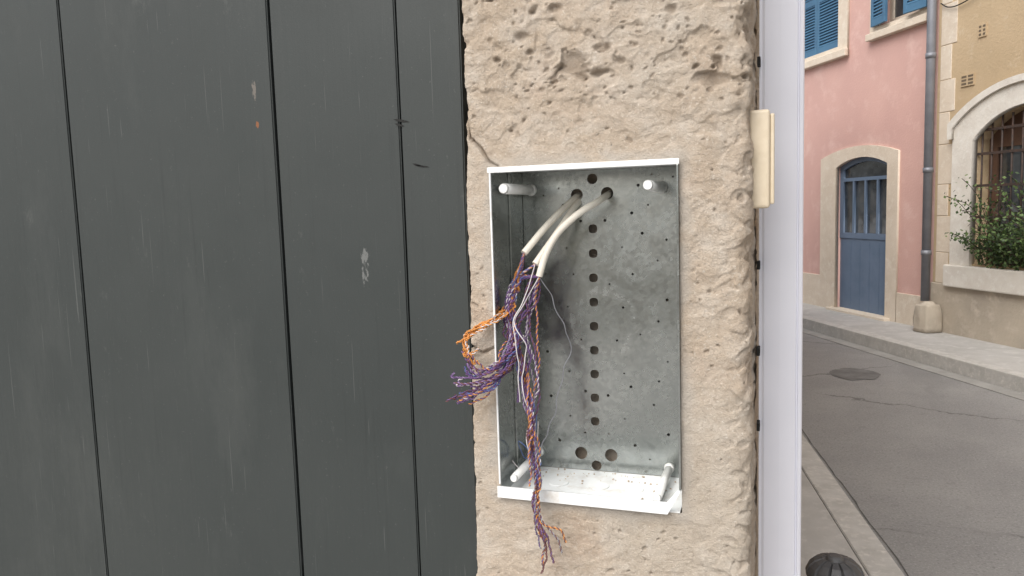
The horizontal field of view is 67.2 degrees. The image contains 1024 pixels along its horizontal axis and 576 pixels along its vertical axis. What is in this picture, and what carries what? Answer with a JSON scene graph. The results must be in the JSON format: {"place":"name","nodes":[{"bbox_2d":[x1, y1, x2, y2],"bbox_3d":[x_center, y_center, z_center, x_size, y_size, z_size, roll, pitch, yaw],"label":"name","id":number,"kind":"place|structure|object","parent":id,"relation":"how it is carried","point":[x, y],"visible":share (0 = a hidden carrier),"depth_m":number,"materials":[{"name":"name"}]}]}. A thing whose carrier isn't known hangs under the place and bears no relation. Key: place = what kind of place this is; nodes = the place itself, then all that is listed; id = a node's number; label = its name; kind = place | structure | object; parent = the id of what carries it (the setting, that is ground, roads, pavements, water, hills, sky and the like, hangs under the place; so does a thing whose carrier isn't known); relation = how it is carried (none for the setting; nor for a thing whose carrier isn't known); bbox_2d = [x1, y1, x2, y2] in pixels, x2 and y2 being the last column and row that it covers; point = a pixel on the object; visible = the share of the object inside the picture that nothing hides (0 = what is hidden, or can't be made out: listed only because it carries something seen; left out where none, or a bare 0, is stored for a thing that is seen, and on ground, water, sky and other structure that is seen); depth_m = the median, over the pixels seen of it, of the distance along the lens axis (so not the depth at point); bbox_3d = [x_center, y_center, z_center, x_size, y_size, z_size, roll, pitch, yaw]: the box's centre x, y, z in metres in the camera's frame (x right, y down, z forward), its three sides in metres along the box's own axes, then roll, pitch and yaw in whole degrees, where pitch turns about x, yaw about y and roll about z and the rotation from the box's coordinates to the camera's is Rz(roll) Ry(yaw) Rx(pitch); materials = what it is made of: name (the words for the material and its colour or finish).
{"place":"outdoors","nodes":[
{"label":"outdoors","id":0,"kind":"place"},
{"bbox_2d":[801,469,867,575],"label":"pavement","id":1,"kind":"structure","parent":0,"point":[821,532],"depth_m":3.48,"materials":[{"name":"concrete"}]},
{"bbox_2d":[462,0,759,575],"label":"stone pillar","id":2,"kind":"structure","parent":1,"relation":"on","point":[548,82],"depth_m":1.00,"materials":[{"name":"stone"}]},
{"bbox_2d":[487,158,681,513],"bbox_3d":[0.117,0.060,1.096,0.258,0.464,0.143,0,6,19],"label":"electrical cabinet","id":3,"kind":"object","parent":2,"relation":"attached to","point":[523,209],"visible":0.98,"depth_m":1.15,"materials":[{"name":"metal"}]},
{"bbox_2d":[445,190,612,573],"bbox_3d":[0.056,0.125,1.084,0.282,0.521,0.134,-6,7,-35],"label":"cable bundle","id":4,"kind":"object","parent":3,"relation":"in","point":[513,335],"visible":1,"depth_m":1.07,"materials":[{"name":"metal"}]},
{"bbox_2d":[750,109,774,208],"bbox_3d":[0.325,-0.167,1.013,0.038,0.124,0.080,0,6,19],"label":"doorbell box","id":5,"kind":"object","parent":2,"relation":"attached to","point":[762,127],"visible":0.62,"depth_m":0.97,"materials":[{"name":"beige plastic"}]},
{"bbox_2d":[756,0,804,575],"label":"white metal post","id":6,"kind":"object","parent":1,"relation":"on","point":[781,61],"visible":0.99,"depth_m":1.14,"materials":[{"name":"metal"}]},
{"bbox_2d":[805,553,864,575],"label":"bollard","id":7,"kind":"object","parent":1,"relation":"on","point":[828,564],"visible":1,"depth_m":1.47,"materials":[{"name":"metal"}]},
{"bbox_2d":[801,434,904,575],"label":"kerb","id":8,"kind":"structure","parent":1,"relation":"on","point":[873,556],"depth_m":3.60,"materials":[{"name":"concrete"}]},
{"bbox_2d":[840,238,885,315],"bbox_3d":[4.265,-0.138,9.272,0.045,0.900,1.010,-3,6,-10],"label":"door panel","id":9,"kind":"structure","parent":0,"point":[872,265],"depth_m":9.29,"materials":[{"name":"blue wood"}]},
{"bbox_2d":[802,332,1023,575],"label":"road","id":10,"kind":"structure","parent":0,"point":[927,467],"depth_m":4.48,"materials":[{"name":"grey asphalt"}]},
{"bbox_2d":[829,368,880,379],"bbox_3d":[2.953,0.741,6.624,0.415,0.001,0.512,0,6,19],"label":"manhole cover","id":11,"kind":"object","parent":10,"relation":"on","point":[851,373],"visible":1,"depth_m":6.63,"materials":[{"name":"grey metal"}]},
{"bbox_2d":[802,430,908,575],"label":"road joint","id":12,"kind":"object","parent":10,"relation":"on","point":[860,510],"visible":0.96,"depth_m":3.69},
{"bbox_2d":[803,328,1023,400],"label":"gutter","id":13,"kind":"object","parent":10,"relation":"on","point":[991,387],"visible":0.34,"depth_m":6.79,"materials":[{"name":"concrete"}]},
{"bbox_2d":[803,303,1023,372],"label":"pavement","id":14,"kind":"structure","parent":0,"point":[1007,357],"depth_m":7.49,"materials":[{"name":"concrete"}]},
{"bbox_2d":[826,307,889,320],"bbox_3d":[4.253,0.309,9.303,0.300,0.045,1.160,-3,6,-10],"label":"door step","id":15,"kind":"object","parent":14,"relation":"on","point":[862,314],"depth_m":9.22,"materials":[{"name":"beige stone"}]},
{"bbox_2d":[803,0,939,306],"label":"wall","id":16,"kind":"structure","parent":14,"relation":"on","point":[867,93],"depth_m":8.81,"materials":[{"name":"pink paint"}]},
{"bbox_2d":[803,272,819,305],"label":"plinth","id":17,"kind":"structure","parent":16,"relation":"attached to","point":[811,285],"depth_m":10.30,"materials":[{"name":"stone"}]},
{"bbox_2d":[812,0,836,44],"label":"window void","id":18,"kind":"object","parent":16,"relation":"attached to","point":[827,21],"depth_m":10.11,"materials":[{"name":"black"}]},
{"bbox_2d":[805,0,849,69],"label":"window surround","id":19,"kind":"object","parent":16,"relation":"attached to","point":[843,21],"visible":0.45,"depth_m":9.33,"materials":[{"name":"beige stone"}]},
{"bbox_2d":[805,0,816,57],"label":"closed shutter","id":20,"kind":"object","parent":19,"relation":"attached to","point":[811,5],"visible":0.48,"depth_m":10.07,"materials":[{"name":"blue paint"}]},
{"bbox_2d":[805,48,847,69],"bbox_3d":[3.889,-2.904,9.934,0.044,0.090,1.430,-3,6,-10],"label":"window sill","id":21,"kind":"structure","parent":19,"relation":"attached to","point":[840,53],"depth_m":9.61,"materials":[{"name":"beige stone"}]},
{"bbox_2d":[817,0,837,53],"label":"closed shutter","id":22,"kind":"object","parent":19,"relation":"attached to","point":[829,44],"visible":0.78,"depth_m":9.72,"materials":[{"name":"blue paint"}]},
{"bbox_2d":[819,145,899,321],"bbox_3d":[4.157,-0.683,9.277,0.045,2.030,1.510,-3,6,-10],"label":"door surround","id":23,"kind":"object","parent":16,"relation":"attached to","point":[832,163],"visible":0.94,"depth_m":9.51,"materials":[{"name":"beige stone"}]},
{"bbox_2d":[850,255,850,290],"bbox_3d":[4.194,-0.168,9.540,0.002,0.830,0.008,-3,6,-10],"label":"board joint","id":24,"kind":"object","parent":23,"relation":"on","point":[850,272],"visible":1,"depth_m":9.54,"materials":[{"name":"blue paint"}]},
{"bbox_2d":[859,260,859,293],"bbox_3d":[4.225,-0.151,9.360,0.002,0.830,0.008,-3,6,-10],"label":"board joint","id":25,"kind":"object","parent":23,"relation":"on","point":[859,276],"visible":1,"depth_m":9.36,"materials":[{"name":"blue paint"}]},
{"bbox_2d":[840,157,886,239],"bbox_3d":[4.226,-1.073,9.175,0.045,0.978,1.010,-3,6,-10],"label":"door frame","id":26,"kind":"object","parent":23,"relation":"in","point":[854,234],"visible":0.72,"depth_m":9.28,"materials":[{"name":"blue wood"}]},
{"bbox_2d":[845,161,886,233],"bbox_3d":[4.236,-1.068,9.177,0.005,0.950,0.990,-3,6,-10],"label":"door glass","id":27,"kind":"object","parent":26,"relation":"in","point":[868,168],"visible":0.5,"depth_m":9.17,"materials":[{"name":"grey glass"}]},
{"bbox_2d":[870,0,926,41],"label":"window surround","id":28,"kind":"object","parent":16,"relation":"attached to","point":[910,16],"visible":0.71,"depth_m":8.38,"materials":[{"name":"beige stone"}]},
{"bbox_2d":[870,0,887,27],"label":"open shutter","id":29,"kind":"object","parent":28,"relation":"attached to","point":[878,19],"visible":1,"depth_m":8.56,"materials":[{"name":"blue paint"}]},
{"bbox_2d":[865,13,926,41],"bbox_3d":[4.158,-2.817,8.353,0.045,0.080,1.000,-3,6,-10],"label":"window sill","id":30,"kind":"structure","parent":28,"relation":"attached to","point":[906,24],"depth_m":8.29,"materials":[{"name":"beige stone"}]},
{"bbox_2d":[903,0,926,13],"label":"open shutter","id":31,"kind":"object","parent":28,"relation":"attached to","point":[909,6],"visible":0.95,"depth_m":8.00,"materials":[{"name":"blue paint"}]},
{"bbox_2d":[890,0,919,21],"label":"casement","id":32,"kind":"object","parent":16,"relation":"attached to","point":[892,10],"visible":0.26,"depth_m":8.63,"materials":[{"name":"wood"}]},
{"bbox_2d":[895,0,903,17],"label":"glass","id":33,"kind":"object","parent":32,"relation":"in","point":[898,8],"depth_m":8.58,"materials":[{"name":"grey glass"}]},
{"bbox_2d":[896,292,922,325],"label":"plinth","id":34,"kind":"structure","parent":16,"relation":"attached to","point":[905,305],"depth_m":8.45,"materials":[{"name":"stone"}]},
{"bbox_2d":[913,301,941,332],"bbox_3d":[4.286,0.293,7.941,0.229,0.310,0.228,-3,6,-10],"label":"guard stone","id":35,"kind":"object","parent":14,"relation":"on","point":[927,316],"visible":1,"depth_m":7.86,"materials":[{"name":"beige stone"}]},
{"bbox_2d":[930,282,1023,348],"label":"base","id":36,"kind":"object","parent":14,"relation":"on","point":[993,317],"visible":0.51,"depth_m":7.37,"materials":[{"name":"beige paint"}]},
{"bbox_2d":[933,0,1023,281],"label":"wall","id":37,"kind":"structure","parent":36,"relation":"on","point":[995,55],"depth_m":7.30,"materials":[{"name":"beige paint"}]},
{"bbox_2d":[920,0,936,300],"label":"drainpipe","id":38,"kind":"object","parent":37,"relation":"attached to","point":[928,167],"visible":0.98,"depth_m":7.88,"materials":[{"name":"metal"}]},
{"bbox_2d":[935,0,957,282],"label":"quoins","id":39,"kind":"object","parent":37,"relation":"attached to","point":[949,36],"visible":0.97,"depth_m":7.76,"materials":[{"name":"stone"}]},
{"bbox_2d":[940,0,967,7],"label":"facade cable","id":40,"kind":"object","parent":37,"relation":"attached to","point":[953,6],"visible":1,"depth_m":7.55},
{"bbox_2d":[960,73,974,86],"bbox_3d":[4.403,-2.007,7.434,0.024,0.110,0.170,-3,6,-9],"label":"air vent","id":41,"kind":"object","parent":37,"relation":"attached to","point":[967,79],"visible":1,"depth_m":7.42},
{"bbox_2d":[978,22,987,37],"bbox_3d":[4.419,-2.418,7.223,0.024,0.120,0.100,-3,6,-9],"label":"air vent","id":42,"kind":"object","parent":37,"relation":"attached to","point":[982,30],"visible":1,"depth_m":7.22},
{"bbox_2d":[943,264,1023,295],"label":"sill","id":43,"kind":"structure","parent":37,"relation":"attached to","point":[1004,281],"depth_m":7.24,"materials":[{"name":"stone"}]},
{"bbox_2d":[949,81,1023,265],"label":"window surround","id":44,"kind":"object","parent":37,"relation":"attached to","point":[975,122],"visible":1,"depth_m":7.45,"materials":[{"name":"white stone"}]},
{"bbox_2d":[947,73,1023,139],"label":"hood mould","id":45,"kind":"object","parent":44,"relation":"attached to","point":[957,118],"visible":1,"depth_m":7.24,"materials":[{"name":"stone"}]},
{"bbox_2d":[974,110,1023,265],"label":"grille","id":46,"kind":"object","parent":44,"relation":"attached to","point":[1002,151],"visible":0.61,"depth_m":7.11,"materials":[{"name":"metal"}]},
{"bbox_2d":[986,111,1023,265],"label":"casement","id":47,"kind":"object","parent":37,"relation":"attached to","point":[1018,118],"visible":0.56,"depth_m":7.33,"materials":[{"name":"brown wood"}]},
{"bbox_2d":[998,145,1023,248],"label":"glass","id":48,"kind":"object","parent":47,"relation":"in","point":[1016,165],"visible":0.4,"depth_m":7.21,"materials":[{"name":"black glass"}]},
{"bbox_2d":[943,171,1023,270],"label":"window plant","id":49,"kind":"object","parent":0,"point":[997,252],"depth_m":7.01,"materials":[{"name":"green plant"}]},
{"label":"ground","id":50,"kind":"structure","parent":0,"visible":0},
{"bbox_2d":[803,315,1023,393],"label":"kerb","id":51,"kind":"structure","parent":50,"relation":"on","point":[1010,379],"depth_m":6.96,"materials":[{"name":"concrete"}]},
{"bbox_3d":[-2.913,-0.239,2.248,3.030,3.200,0.400,0,6,19],"label":"wall","id":52,"kind":"object","parent":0,"visible":0},
{"bbox_2d":[0,0,477,575],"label":"wooden gate","id":53,"kind":"structure","parent":52,"relation":"attached to","point":[234,292],"depth_m":1.25,"materials":[{"name":"paint"}]}
]}

